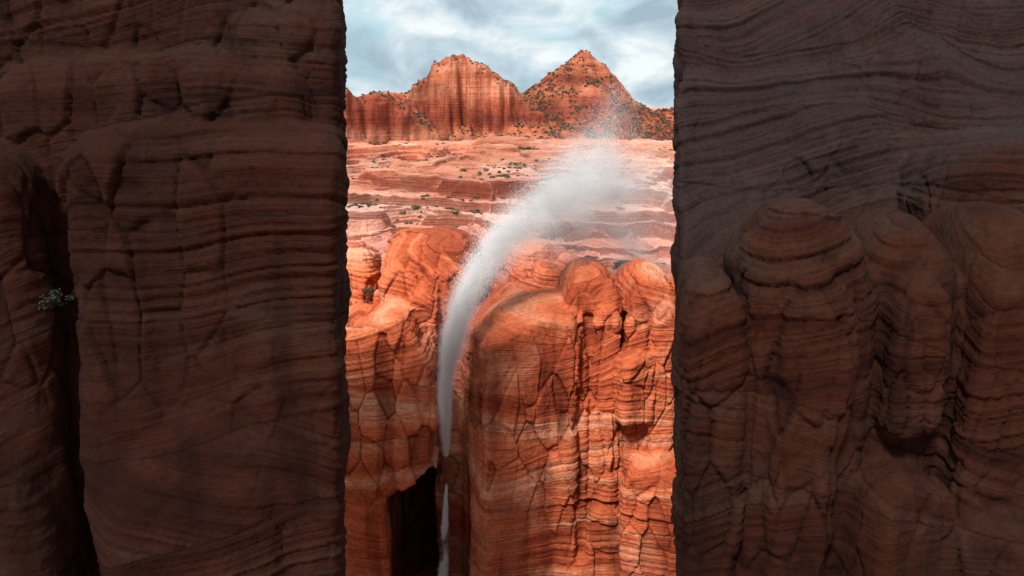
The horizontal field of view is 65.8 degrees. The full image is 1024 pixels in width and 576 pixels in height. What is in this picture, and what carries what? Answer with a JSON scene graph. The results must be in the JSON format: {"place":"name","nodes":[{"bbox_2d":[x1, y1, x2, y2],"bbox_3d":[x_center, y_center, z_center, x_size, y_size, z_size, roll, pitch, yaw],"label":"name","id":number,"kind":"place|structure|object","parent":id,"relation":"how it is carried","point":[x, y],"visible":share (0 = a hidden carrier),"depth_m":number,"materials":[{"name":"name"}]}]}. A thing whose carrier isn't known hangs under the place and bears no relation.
{"place":"outdoors","nodes":[
{"label":"outdoors","id":0,"kind":"place"},
{"bbox_2d":[416,565,437,575],"bbox_3d":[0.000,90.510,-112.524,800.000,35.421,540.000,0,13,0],"label":"canyon floor","id":1,"kind":"structure","parent":0,"point":[429,570],"depth_m":133.83,"materials":[{"name":"brown stone"}]},
{"bbox_2d":[0,0,351,575],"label":"rock","id":2,"kind":"object","parent":1,"relation":"on","point":[174,219],"visible":1,"depth_m":58.19,"materials":[{"name":"stone"}]},
{"bbox_2d":[38,288,75,309],"bbox_3d":[-34.048,0.766,58.984,2.241,1.503,2.520,7,15,29],"label":"bush","id":3,"kind":"object","parent":2,"relation":"on","point":[57,295],"visible":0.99,"depth_m":58.96,"materials":[{"name":"green plant"}]},
{"bbox_2d":[669,0,1023,575],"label":"rock","id":4,"kind":"object","parent":1,"relation":"on","point":[846,253],"visible":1,"depth_m":61.62,"materials":[{"name":"stone"}]},
{"bbox_2d":[344,216,675,575],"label":"sandstone cliff","id":5,"kind":"structure","parent":0,"point":[559,460],"depth_m":107.46,"materials":[{"name":"orange stone"}]},
{"bbox_2d":[361,287,374,303],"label":"bush","id":6,"kind":"object","parent":5,"relation":"on","point":[369,290],"visible":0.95,"depth_m":113.30,"materials":[{"name":"green plant"}]},
{"bbox_2d":[432,70,675,575],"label":"waterfall","id":7,"kind":"structure","parent":5,"relation":"on","point":[468,293],"depth_m":105.89,"materials":[{"name":"liquid"}]},
{"bbox_2d":[343,0,677,106],"label":"sky","id":8,"kind":"structure","parent":0,"point":[391,45],"materials":[{"name":"grey"}]},
{"bbox_2d":[345,107,676,269],"bbox_3d":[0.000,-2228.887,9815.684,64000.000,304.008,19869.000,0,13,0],"label":"rock plateau","id":9,"kind":"structure","parent":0,"point":[436,179],"depth_m":158.59,"materials":[{"name":"stone"}]},
{"bbox_2d":[344,89,441,144],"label":"mesa","id":10,"kind":"structure","parent":9,"relation":"on","point":[372,119],"depth_m":605.24,"materials":[{"name":"stone"}]},
{"bbox_2d":[405,54,604,140],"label":"rock butte","id":11,"kind":"object","parent":9,"relation":"on","point":[450,96],"visible":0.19,"depth_m":659.96,"materials":[{"name":"stone"}]},
{"bbox_2d":[346,49,673,144],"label":"hill scrub","id":12,"kind":"object","parent":9,"relation":"on","point":[593,119],"visible":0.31,"depth_m":717.40,"materials":[{"name":"green plant"}]},
{"bbox_2d":[348,139,672,241],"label":"plateau scrub","id":13,"kind":"object","parent":9,"relation":"on","point":[368,204],"visible":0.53,"depth_m":154.25,"materials":[{"name":"green plant"}]},
{"bbox_2d":[518,146,538,149],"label":"bush","id":14,"kind":"object","parent":9,"relation":"on","point":[523,148],"visible":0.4,"depth_m":214.96,"materials":[{"name":"green plant"}]},
{"bbox_2d":[523,50,673,139],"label":"conical hill","id":15,"kind":"structure","parent":0,"point":[579,77],"depth_m":730.00,"materials":[{"name":"stone"}]}
]}

